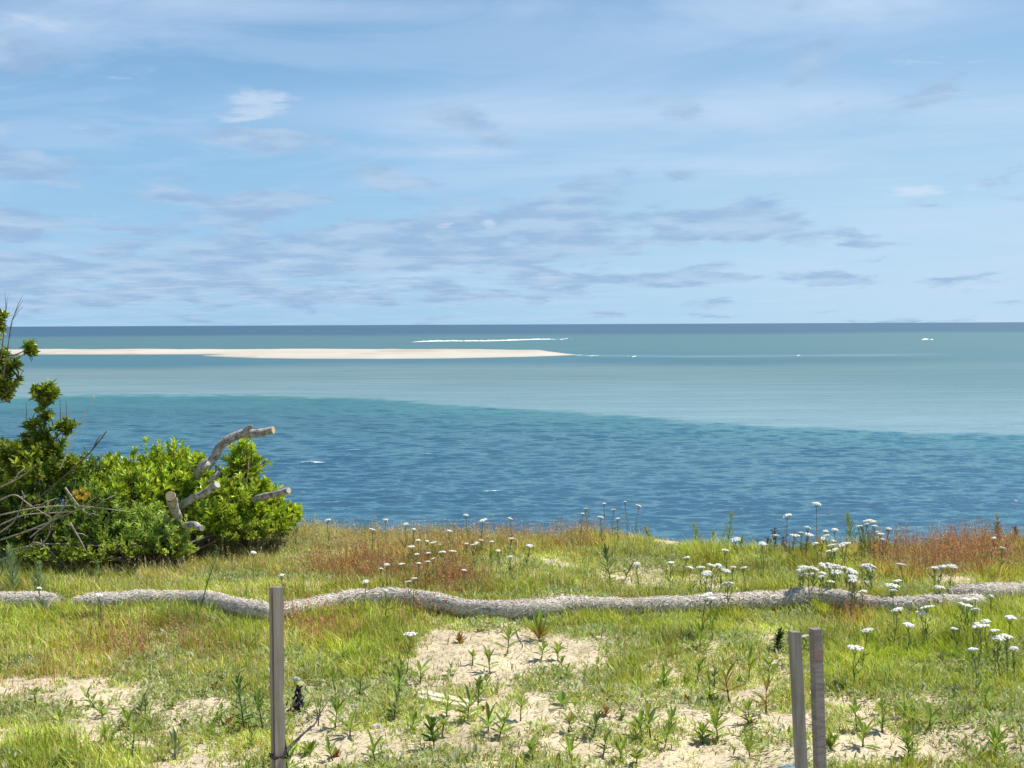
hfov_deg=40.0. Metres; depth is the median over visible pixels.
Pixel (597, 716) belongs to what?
seedling
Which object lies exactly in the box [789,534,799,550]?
yarrow plant
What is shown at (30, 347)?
bayberry bush
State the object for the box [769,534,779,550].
yarrow plant
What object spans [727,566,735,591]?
yarrow plant
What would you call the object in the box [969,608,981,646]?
yarrow plant
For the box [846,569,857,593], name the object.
yarrow plant
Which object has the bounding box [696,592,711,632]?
yarrow plant
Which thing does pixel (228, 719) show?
seedling
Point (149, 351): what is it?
sandbar
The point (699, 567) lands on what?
yarrow plant
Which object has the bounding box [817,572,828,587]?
yarrow plant
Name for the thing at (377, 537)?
seeding grass
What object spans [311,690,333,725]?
dark twig
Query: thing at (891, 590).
yarrow plant
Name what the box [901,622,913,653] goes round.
yarrow plant
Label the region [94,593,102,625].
yarrow plant
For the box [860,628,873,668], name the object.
yarrow plant
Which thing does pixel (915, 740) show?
seedling
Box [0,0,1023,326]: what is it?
sky
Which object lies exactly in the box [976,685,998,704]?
seedling
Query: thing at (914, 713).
seedling
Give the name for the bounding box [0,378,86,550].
bayberry bush
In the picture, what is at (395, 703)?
seedling
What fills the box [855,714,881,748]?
seedling
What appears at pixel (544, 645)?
seedling
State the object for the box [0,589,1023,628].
verge grass
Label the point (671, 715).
seedling
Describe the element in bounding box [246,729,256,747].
seedling
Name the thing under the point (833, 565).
yarrow plant
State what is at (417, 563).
yarrow plant
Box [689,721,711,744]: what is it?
seedling
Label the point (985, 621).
yarrow plant
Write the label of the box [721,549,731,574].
yarrow plant
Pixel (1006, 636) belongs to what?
yarrow plant
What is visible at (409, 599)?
yarrow plant
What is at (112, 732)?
seedling
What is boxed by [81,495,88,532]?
yellow flower
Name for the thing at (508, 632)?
seedling
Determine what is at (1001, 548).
yarrow plant
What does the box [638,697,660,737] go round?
seedling
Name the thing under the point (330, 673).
seedling
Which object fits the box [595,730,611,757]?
seedling
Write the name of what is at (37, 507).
dead branch
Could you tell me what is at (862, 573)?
yarrow plant
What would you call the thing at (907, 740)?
seedling
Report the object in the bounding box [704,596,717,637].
yarrow plant
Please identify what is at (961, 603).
yarrow plant
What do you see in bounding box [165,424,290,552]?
pruned tree
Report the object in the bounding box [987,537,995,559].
yarrow plant
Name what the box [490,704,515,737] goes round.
seedling
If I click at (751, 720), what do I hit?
seedling
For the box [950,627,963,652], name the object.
yarrow plant
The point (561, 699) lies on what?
leafy weed
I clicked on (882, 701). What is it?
seedling
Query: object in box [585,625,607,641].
twig
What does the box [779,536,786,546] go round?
dock stalk
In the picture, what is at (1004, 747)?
seedling
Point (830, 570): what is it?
yarrow plant
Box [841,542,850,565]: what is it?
yarrow plant
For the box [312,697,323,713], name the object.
seedling
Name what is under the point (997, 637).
yarrow plant
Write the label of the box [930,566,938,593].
yarrow plant
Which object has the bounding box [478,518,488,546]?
yarrow plant
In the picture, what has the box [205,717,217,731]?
seedling
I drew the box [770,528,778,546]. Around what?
dock stalk
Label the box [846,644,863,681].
yarrow plant
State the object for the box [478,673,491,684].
seedling
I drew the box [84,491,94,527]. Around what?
yellow flower
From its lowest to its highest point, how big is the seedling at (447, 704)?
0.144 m
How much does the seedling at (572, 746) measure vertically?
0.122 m
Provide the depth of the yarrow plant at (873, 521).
12.03 m
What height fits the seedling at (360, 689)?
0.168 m
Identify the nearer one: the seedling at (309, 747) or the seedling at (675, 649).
the seedling at (309, 747)
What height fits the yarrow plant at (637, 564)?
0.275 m
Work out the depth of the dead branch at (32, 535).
11.25 m
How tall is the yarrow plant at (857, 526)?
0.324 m
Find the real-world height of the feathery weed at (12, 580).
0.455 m
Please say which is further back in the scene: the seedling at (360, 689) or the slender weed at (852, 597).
the slender weed at (852, 597)
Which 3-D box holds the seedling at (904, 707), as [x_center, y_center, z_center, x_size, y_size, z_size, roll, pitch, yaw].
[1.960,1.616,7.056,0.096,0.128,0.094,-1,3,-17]
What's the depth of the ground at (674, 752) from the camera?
7.14 m
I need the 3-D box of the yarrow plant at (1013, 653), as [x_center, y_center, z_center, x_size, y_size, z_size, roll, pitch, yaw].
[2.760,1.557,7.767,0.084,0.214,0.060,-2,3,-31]
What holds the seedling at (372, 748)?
on the ground at (674, 752)
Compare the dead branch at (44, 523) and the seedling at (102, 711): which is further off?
the dead branch at (44, 523)
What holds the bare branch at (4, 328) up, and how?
attached to the bayberry bush at (30, 347)
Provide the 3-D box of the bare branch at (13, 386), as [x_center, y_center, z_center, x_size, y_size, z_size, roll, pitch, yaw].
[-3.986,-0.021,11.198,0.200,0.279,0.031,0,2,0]
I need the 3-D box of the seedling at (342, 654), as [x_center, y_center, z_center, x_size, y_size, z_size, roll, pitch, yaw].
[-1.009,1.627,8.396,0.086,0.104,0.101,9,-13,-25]
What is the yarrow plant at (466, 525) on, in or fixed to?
on the ground at (674, 752)
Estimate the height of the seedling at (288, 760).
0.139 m
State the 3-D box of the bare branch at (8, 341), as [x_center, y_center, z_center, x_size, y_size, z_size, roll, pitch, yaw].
[-3.934,-0.364,11.090,0.194,0.667,0.062,0,2,0]
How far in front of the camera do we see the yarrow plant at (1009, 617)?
8.22 m
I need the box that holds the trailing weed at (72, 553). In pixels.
[3,511,277,570]
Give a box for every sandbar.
[5,349,575,354]
[206,352,573,358]
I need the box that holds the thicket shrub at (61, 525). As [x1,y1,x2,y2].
[0,446,132,562]
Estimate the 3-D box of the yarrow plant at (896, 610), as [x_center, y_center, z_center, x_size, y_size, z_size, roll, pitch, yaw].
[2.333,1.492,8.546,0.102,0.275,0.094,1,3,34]
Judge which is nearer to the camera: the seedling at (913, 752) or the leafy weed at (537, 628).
the seedling at (913, 752)
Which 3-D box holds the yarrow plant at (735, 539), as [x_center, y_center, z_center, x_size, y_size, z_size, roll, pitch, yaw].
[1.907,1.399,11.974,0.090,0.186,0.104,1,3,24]
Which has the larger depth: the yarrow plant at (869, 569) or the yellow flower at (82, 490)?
the yellow flower at (82, 490)
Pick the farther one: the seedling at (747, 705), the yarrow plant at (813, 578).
the yarrow plant at (813, 578)
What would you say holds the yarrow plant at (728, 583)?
on the ground at (674, 752)
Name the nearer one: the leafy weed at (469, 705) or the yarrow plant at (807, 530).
the leafy weed at (469, 705)
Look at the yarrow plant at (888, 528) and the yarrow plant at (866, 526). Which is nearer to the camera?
the yarrow plant at (888, 528)
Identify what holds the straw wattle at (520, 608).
on the ground at (674, 752)
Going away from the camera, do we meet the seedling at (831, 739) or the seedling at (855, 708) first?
the seedling at (831, 739)
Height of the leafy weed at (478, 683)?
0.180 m
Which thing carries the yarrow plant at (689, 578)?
on the ground at (674, 752)
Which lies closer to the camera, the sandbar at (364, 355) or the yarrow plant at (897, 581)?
the yarrow plant at (897, 581)
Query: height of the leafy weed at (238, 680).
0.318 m
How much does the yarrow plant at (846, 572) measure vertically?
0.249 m
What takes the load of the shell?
on the ground at (674, 752)
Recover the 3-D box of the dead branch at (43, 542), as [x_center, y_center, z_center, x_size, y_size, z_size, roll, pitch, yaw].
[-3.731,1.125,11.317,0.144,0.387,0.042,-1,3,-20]
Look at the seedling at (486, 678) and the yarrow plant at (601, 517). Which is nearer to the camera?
the seedling at (486, 678)
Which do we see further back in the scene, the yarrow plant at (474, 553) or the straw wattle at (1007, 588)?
the yarrow plant at (474, 553)
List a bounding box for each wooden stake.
[269,586,285,767]
[788,631,807,767]
[809,627,826,767]
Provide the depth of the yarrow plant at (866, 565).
10.31 m
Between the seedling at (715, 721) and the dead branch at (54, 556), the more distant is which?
the dead branch at (54, 556)
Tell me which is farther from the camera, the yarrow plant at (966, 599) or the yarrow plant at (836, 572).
the yarrow plant at (836, 572)
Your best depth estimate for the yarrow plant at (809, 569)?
9.90 m
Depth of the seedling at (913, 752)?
6.47 m
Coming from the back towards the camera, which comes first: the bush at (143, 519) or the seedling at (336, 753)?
the bush at (143, 519)
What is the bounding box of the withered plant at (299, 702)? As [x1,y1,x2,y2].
[287,684,308,711]
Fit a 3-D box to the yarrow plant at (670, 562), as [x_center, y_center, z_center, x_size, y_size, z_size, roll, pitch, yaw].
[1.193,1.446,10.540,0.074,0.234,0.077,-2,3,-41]
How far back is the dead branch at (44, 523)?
11.30 m
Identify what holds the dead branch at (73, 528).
on the trailing weed at (72, 553)
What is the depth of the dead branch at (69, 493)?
11.24 m
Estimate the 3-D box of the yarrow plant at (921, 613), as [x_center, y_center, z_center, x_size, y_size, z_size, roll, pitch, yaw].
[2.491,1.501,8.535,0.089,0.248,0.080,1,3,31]
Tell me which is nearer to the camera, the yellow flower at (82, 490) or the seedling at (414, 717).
the seedling at (414, 717)
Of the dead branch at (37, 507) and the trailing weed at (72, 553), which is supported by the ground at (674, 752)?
the trailing weed at (72, 553)
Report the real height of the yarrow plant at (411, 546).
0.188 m
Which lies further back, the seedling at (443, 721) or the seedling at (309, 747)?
the seedling at (443, 721)
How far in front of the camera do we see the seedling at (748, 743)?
6.53 m
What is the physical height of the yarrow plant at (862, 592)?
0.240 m
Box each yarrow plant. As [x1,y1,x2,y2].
[35,587,46,611]
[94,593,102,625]
[247,551,259,579]
[278,574,288,592]
[324,519,333,548]
[361,579,370,609]
[369,528,375,552]
[379,590,391,617]
[381,563,390,587]
[398,563,405,588]
[400,523,408,546]
[402,632,417,674]
[404,581,415,618]
[407,545,413,559]
[410,528,417,559]
[410,577,419,619]
[413,562,421,586]
[421,561,432,589]
[429,541,437,558]
[431,557,437,583]
[438,551,446,580]
[445,530,452,551]
[460,569,469,590]
[463,514,470,540]
[469,543,476,568]
[471,542,479,570]
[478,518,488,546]
[489,541,494,568]
[495,549,501,568]
[505,555,514,574]
[507,517,513,544]
[524,544,533,565]
[598,516,605,542]
[613,518,622,544]
[633,562,642,595]
[666,561,674,588]
[677,556,689,581]
[685,566,696,594]
[696,566,704,592]
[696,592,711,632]
[698,570,711,592]
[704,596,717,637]
[707,563,714,591]
[709,563,721,584]
[714,567,724,589]
[718,568,730,592]
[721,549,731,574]
[721,581,736,614]
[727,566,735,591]
[731,537,740,553]
[739,566,746,591]
[758,541,766,572]
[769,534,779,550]
[783,514,791,546]
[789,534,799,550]
[795,573,808,585]
[796,568,804,584]
[797,532,805,559]
[797,565,807,592]
[801,526,810,558]
[801,635,808,651]
[803,533,813,556]
[805,566,813,604]
[808,567,818,586]
[810,573,818,586]
[811,502,820,536]
[811,542,819,564]
[814,575,827,605]
[816,537,826,559]
[816,562,828,582]
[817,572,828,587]
[823,534,829,561]
[826,566,832,587]
[827,544,836,563]
[828,564,840,588]
[828,570,842,588]
[830,528,839,559]
[830,548,838,569]
[834,566,846,584]
[838,542,847,565]
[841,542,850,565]
[842,566,847,581]
[845,571,851,590]
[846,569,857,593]
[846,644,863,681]
[848,574,857,605]
[848,579,857,610]
[855,525,863,557]
[857,590,867,617]
[858,564,867,584]
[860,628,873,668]
[862,519,872,548]
[862,563,872,589]
[862,566,874,587]
[864,523,871,559]
[864,565,876,592]
[868,520,876,552]
[871,525,877,557]
[877,533,884,555]
[878,538,885,557]
[884,527,891,559]
[884,583,899,595]
[886,607,902,645]
[888,589,899,623]
[892,579,903,592]
[896,563,906,589]
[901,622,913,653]
[915,610,929,644]
[919,605,934,645]
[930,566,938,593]
[934,585,944,593]
[936,564,947,584]
[946,564,957,586]
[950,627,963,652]
[952,602,968,632]
[959,597,971,634]
[962,604,972,636]
[966,597,978,626]
[967,647,980,687]
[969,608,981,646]
[969,624,988,668]
[972,622,982,643]
[980,619,991,653]
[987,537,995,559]
[987,594,996,624]
[988,629,1006,675]
[990,635,1005,675]
[997,547,1005,569]
[999,633,1012,674]
[1004,615,1016,660]
[1005,646,1018,680]
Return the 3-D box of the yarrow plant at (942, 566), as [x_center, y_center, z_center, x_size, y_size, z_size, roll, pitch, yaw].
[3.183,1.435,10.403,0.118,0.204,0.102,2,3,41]
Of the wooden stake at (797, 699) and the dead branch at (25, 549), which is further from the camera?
the dead branch at (25, 549)
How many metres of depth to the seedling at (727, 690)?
7.43 m
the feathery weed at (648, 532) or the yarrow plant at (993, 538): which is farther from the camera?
the feathery weed at (648, 532)
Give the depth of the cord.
4.27 m
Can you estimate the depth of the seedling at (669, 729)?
6.64 m
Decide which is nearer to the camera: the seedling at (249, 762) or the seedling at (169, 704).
the seedling at (249, 762)
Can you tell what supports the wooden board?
on the ground at (674, 752)
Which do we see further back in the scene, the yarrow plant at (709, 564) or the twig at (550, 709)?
the yarrow plant at (709, 564)
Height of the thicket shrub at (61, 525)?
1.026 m
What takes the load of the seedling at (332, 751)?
on the ground at (674, 752)
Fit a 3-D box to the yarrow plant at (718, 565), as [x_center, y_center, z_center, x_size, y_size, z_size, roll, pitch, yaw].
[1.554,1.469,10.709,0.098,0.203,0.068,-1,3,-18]
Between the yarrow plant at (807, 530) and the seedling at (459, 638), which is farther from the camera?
the yarrow plant at (807, 530)
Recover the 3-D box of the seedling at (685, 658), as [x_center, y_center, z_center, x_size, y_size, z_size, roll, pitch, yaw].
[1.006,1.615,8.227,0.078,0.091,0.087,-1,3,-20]
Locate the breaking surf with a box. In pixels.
[417,339,541,341]
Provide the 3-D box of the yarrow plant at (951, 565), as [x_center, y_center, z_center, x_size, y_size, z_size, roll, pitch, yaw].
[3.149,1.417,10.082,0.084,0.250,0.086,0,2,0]
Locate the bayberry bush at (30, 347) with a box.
[0,309,40,402]
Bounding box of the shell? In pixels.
[370,724,383,728]
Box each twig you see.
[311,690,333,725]
[516,627,532,657]
[548,707,565,710]
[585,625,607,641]
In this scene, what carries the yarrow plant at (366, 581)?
on the ground at (674, 752)
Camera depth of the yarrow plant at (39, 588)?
9.67 m
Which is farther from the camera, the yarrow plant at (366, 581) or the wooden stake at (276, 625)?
the yarrow plant at (366, 581)
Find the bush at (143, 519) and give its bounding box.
[88,499,195,563]
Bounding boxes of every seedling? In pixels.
[26,686,41,702]
[52,707,64,721]
[55,746,73,764]
[78,686,99,707]
[94,699,111,717]
[97,718,123,740]
[108,727,118,741]
[108,732,115,745]
[117,705,135,729]
[121,721,149,748]
[127,741,137,753]
[135,692,147,713]
[158,727,188,757]
[165,693,177,706]
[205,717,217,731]
[225,716,233,726]
[239,757,260,767]
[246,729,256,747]
[285,745,301,767]
[299,740,319,754]
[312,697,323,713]
[317,666,342,684]
[322,736,337,760]
[326,697,347,729]
[331,685,339,702]
[333,746,340,756]
[335,649,347,660]
[337,707,361,735]
[351,670,368,694]
[361,730,387,759]
[385,689,402,719]
[389,667,413,688]
[391,659,408,672]
[402,711,422,729]
[409,658,430,682]
[437,689,454,716]
[437,715,450,736]
[443,661,456,674]
[454,632,466,642]
[468,649,477,664]
[475,702,499,731]
[476,644,498,673]
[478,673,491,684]
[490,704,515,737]
[491,624,520,653]
[514,696,529,720]
[524,736,540,760]
[533,634,549,657]
[540,724,548,735]
[551,641,565,659]
[556,654,567,669]
[559,664,572,679]
[560,711,577,732]
[560,733,583,757]
[584,710,603,737]
[591,657,602,671]
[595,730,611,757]
[600,705,610,715]
[609,734,633,761]
[613,700,625,712]
[622,709,647,730]
[628,748,644,764]
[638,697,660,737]
[654,663,675,687]
[656,719,681,747]
[664,704,680,727]
[670,644,683,657]
[677,652,690,663]
[688,623,710,649]
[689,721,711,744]
[690,656,708,681]
[701,673,721,702]
[705,707,731,740]
[709,665,720,685]
[713,662,744,700]
[734,698,766,726]
[738,645,756,680]
[739,728,760,757]
[743,713,756,723]
[747,672,781,713]
[762,655,779,673]
[826,730,839,748]
[843,695,867,730]
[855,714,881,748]
[873,694,890,712]
[876,701,892,731]
[893,693,914,717]
[897,722,920,754]
[902,741,921,757]
[904,709,921,724]
[911,700,941,727]
[913,738,923,747]
[944,705,962,727]
[954,698,977,719]
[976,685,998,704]
[995,741,1012,761]
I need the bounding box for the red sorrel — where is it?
[8,512,1023,700]
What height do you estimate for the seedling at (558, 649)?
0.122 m
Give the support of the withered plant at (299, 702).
on the ground at (674, 752)
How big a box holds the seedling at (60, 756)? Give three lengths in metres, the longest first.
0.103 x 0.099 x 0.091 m
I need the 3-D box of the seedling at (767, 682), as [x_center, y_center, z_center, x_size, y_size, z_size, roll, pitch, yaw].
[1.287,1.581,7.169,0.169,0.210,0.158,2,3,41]
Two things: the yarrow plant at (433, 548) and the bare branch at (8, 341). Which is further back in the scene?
the yarrow plant at (433, 548)
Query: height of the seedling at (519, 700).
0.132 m
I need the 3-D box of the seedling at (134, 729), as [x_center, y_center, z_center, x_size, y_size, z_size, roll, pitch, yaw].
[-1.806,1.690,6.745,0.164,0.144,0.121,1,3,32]
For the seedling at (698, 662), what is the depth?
7.83 m
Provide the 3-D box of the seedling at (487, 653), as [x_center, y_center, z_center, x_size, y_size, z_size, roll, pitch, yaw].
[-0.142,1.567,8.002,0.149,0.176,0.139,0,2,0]
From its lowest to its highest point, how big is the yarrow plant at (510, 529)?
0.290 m
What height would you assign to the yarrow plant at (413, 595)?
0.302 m
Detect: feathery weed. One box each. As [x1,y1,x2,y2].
[1,542,21,590]
[29,560,46,590]
[92,558,102,587]
[643,525,652,536]
[690,522,701,541]
[721,512,737,542]
[738,533,744,545]
[842,511,858,545]
[858,526,869,554]
[993,513,1003,537]
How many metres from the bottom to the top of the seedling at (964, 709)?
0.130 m
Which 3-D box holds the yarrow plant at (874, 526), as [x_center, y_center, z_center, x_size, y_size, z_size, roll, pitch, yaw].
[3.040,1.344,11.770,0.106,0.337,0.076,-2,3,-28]
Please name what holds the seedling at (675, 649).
on the ground at (674, 752)
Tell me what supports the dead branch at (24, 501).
in the thicket shrub at (61, 525)
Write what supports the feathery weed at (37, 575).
on the ground at (674, 752)
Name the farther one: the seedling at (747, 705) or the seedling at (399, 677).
the seedling at (399, 677)
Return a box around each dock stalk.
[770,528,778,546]
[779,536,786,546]
[994,522,1002,539]
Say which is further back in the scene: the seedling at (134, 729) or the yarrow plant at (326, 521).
the yarrow plant at (326, 521)
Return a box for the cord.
[269,711,320,759]
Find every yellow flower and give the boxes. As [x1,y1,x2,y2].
[75,494,82,524]
[79,487,85,520]
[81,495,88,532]
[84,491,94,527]
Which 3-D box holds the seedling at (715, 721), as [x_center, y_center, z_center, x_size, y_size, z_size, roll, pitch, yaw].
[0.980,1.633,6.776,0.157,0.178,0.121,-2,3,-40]
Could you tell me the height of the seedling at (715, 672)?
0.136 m
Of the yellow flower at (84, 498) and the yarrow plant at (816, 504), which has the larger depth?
the yarrow plant at (816, 504)
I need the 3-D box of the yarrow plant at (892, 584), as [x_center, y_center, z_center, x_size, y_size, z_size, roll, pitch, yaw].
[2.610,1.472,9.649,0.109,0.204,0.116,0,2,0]
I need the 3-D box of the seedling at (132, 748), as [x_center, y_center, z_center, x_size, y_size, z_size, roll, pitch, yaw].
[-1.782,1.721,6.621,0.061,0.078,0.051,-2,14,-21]
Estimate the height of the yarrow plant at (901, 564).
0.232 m
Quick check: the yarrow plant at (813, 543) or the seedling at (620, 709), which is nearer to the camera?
the seedling at (620, 709)
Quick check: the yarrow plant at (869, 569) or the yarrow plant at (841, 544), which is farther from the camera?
the yarrow plant at (841, 544)
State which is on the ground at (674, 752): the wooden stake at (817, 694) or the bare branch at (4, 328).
the wooden stake at (817, 694)
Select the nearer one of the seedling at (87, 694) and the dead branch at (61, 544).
the seedling at (87, 694)
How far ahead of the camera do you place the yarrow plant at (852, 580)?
9.59 m
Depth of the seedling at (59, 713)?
7.09 m
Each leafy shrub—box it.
[75,435,216,531]
[183,438,304,547]
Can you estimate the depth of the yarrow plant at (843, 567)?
10.54 m
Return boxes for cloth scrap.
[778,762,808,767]
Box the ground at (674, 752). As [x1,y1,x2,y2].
[0,532,1023,767]
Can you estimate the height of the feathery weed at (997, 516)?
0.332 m
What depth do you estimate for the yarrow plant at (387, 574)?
10.45 m
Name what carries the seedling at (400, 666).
on the ground at (674, 752)
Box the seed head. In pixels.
[292,676,300,687]
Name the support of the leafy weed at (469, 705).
on the ground at (674, 752)
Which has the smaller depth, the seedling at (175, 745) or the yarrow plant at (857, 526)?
the seedling at (175, 745)
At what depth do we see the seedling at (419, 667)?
7.82 m
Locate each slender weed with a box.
[200,536,222,608]
[848,580,857,616]
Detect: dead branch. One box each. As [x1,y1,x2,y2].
[0,465,35,487]
[0,490,24,532]
[0,494,52,518]
[0,495,130,515]
[0,497,95,540]
[0,504,71,525]
[0,551,101,568]
[11,542,128,550]
[16,556,78,569]
[19,536,64,564]
[30,492,74,537]
[40,500,55,547]
[65,487,97,515]
[69,522,87,552]
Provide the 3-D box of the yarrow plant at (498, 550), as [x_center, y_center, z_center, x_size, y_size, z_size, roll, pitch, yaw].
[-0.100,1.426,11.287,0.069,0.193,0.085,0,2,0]
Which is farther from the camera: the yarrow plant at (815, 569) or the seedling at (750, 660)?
the yarrow plant at (815, 569)
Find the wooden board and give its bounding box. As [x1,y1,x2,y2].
[412,690,474,707]
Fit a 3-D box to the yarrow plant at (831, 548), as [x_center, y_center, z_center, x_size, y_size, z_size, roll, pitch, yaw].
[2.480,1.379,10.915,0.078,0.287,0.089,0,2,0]
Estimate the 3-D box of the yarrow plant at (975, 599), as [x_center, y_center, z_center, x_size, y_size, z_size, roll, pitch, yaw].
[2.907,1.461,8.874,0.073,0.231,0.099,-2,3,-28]
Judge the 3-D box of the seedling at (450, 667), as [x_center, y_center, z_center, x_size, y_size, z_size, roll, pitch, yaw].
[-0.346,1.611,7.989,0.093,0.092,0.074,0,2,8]
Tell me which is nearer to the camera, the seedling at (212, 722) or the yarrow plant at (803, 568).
the seedling at (212, 722)
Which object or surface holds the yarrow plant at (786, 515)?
on the ground at (674, 752)
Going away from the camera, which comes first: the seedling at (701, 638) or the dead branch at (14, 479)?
the seedling at (701, 638)
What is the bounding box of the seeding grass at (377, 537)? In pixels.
[0,515,1014,720]
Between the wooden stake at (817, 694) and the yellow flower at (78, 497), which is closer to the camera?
the wooden stake at (817, 694)
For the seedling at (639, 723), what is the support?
on the ground at (674, 752)
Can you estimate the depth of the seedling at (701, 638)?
8.59 m
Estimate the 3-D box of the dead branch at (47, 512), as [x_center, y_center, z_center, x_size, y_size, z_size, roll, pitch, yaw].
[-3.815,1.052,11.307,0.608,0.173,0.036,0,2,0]
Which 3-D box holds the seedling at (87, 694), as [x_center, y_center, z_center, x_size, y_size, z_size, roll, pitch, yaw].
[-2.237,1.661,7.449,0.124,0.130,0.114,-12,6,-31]
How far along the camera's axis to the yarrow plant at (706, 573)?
10.03 m
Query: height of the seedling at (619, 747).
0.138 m
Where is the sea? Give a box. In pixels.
[0,322,1023,548]
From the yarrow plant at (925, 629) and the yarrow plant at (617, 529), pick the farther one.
the yarrow plant at (617, 529)
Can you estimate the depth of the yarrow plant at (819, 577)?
9.80 m
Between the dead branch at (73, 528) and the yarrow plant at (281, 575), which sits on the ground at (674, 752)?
the yarrow plant at (281, 575)
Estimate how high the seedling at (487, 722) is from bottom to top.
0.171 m
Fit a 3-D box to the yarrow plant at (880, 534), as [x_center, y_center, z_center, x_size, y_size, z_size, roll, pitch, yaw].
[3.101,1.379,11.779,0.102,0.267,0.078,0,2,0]
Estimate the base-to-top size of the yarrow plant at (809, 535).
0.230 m
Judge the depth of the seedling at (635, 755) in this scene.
6.43 m
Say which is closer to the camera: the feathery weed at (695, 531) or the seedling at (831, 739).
the seedling at (831, 739)
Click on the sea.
(759, 430)
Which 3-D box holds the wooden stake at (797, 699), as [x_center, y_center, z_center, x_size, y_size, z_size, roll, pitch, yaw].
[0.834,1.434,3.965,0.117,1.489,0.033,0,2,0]
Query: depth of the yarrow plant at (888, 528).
11.61 m
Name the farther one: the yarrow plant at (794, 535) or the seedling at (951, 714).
the yarrow plant at (794, 535)
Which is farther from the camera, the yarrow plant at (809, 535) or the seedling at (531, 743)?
the yarrow plant at (809, 535)
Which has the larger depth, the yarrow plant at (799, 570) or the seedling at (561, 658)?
the yarrow plant at (799, 570)
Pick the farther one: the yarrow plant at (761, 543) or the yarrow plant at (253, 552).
the yarrow plant at (761, 543)
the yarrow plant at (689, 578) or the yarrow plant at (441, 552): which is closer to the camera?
the yarrow plant at (689, 578)
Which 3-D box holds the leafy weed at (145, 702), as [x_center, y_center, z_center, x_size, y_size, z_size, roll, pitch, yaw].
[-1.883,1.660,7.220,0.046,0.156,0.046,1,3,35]
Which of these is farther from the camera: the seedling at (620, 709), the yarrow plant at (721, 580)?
the yarrow plant at (721, 580)
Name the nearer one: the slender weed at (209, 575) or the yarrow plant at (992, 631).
the yarrow plant at (992, 631)
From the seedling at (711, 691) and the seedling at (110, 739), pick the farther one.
the seedling at (711, 691)
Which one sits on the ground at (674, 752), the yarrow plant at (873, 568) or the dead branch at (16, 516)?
the yarrow plant at (873, 568)
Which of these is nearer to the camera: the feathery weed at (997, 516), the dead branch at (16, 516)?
the dead branch at (16, 516)
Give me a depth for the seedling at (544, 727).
6.77 m
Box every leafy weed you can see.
[140,693,151,716]
[214,702,229,721]
[229,672,252,730]
[252,688,270,727]
[421,713,446,747]
[450,684,482,720]
[470,675,485,705]
[522,607,556,639]
[553,690,570,704]
[599,543,620,582]
[624,562,633,580]
[772,627,785,649]
[984,722,1008,757]
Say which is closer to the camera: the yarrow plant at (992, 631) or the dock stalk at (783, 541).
the yarrow plant at (992, 631)
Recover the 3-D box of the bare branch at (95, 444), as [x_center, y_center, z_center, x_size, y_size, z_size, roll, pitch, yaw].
[-3.607,0.682,11.438,0.644,0.612,0.046,0,2,0]
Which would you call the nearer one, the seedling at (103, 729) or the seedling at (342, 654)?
the seedling at (103, 729)
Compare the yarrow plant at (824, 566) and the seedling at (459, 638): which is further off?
the yarrow plant at (824, 566)
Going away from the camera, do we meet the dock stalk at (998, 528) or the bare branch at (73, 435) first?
the bare branch at (73, 435)
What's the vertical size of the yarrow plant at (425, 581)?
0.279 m
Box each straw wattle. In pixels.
[0,590,67,609]
[70,585,987,620]
[946,580,1023,599]
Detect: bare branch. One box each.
[0,298,7,359]
[0,369,23,398]
[2,297,22,379]
[30,430,106,504]
[59,395,93,469]
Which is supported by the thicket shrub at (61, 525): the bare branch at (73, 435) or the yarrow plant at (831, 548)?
the bare branch at (73, 435)
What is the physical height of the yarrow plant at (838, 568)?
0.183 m
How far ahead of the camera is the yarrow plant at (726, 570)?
9.90 m
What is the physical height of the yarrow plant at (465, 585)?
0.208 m
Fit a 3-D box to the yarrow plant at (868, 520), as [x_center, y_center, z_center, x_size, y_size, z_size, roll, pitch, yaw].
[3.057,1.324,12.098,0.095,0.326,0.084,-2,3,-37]
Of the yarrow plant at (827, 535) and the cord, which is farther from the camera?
the yarrow plant at (827, 535)
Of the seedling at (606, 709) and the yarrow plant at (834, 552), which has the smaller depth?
the seedling at (606, 709)
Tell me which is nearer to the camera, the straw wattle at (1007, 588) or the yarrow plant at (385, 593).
the yarrow plant at (385, 593)
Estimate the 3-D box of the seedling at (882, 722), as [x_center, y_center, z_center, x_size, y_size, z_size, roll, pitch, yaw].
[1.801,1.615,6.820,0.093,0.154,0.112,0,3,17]
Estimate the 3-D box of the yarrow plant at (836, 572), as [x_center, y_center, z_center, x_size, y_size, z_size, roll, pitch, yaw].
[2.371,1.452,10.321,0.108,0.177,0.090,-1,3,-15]
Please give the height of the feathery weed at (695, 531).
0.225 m
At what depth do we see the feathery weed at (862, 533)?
12.10 m

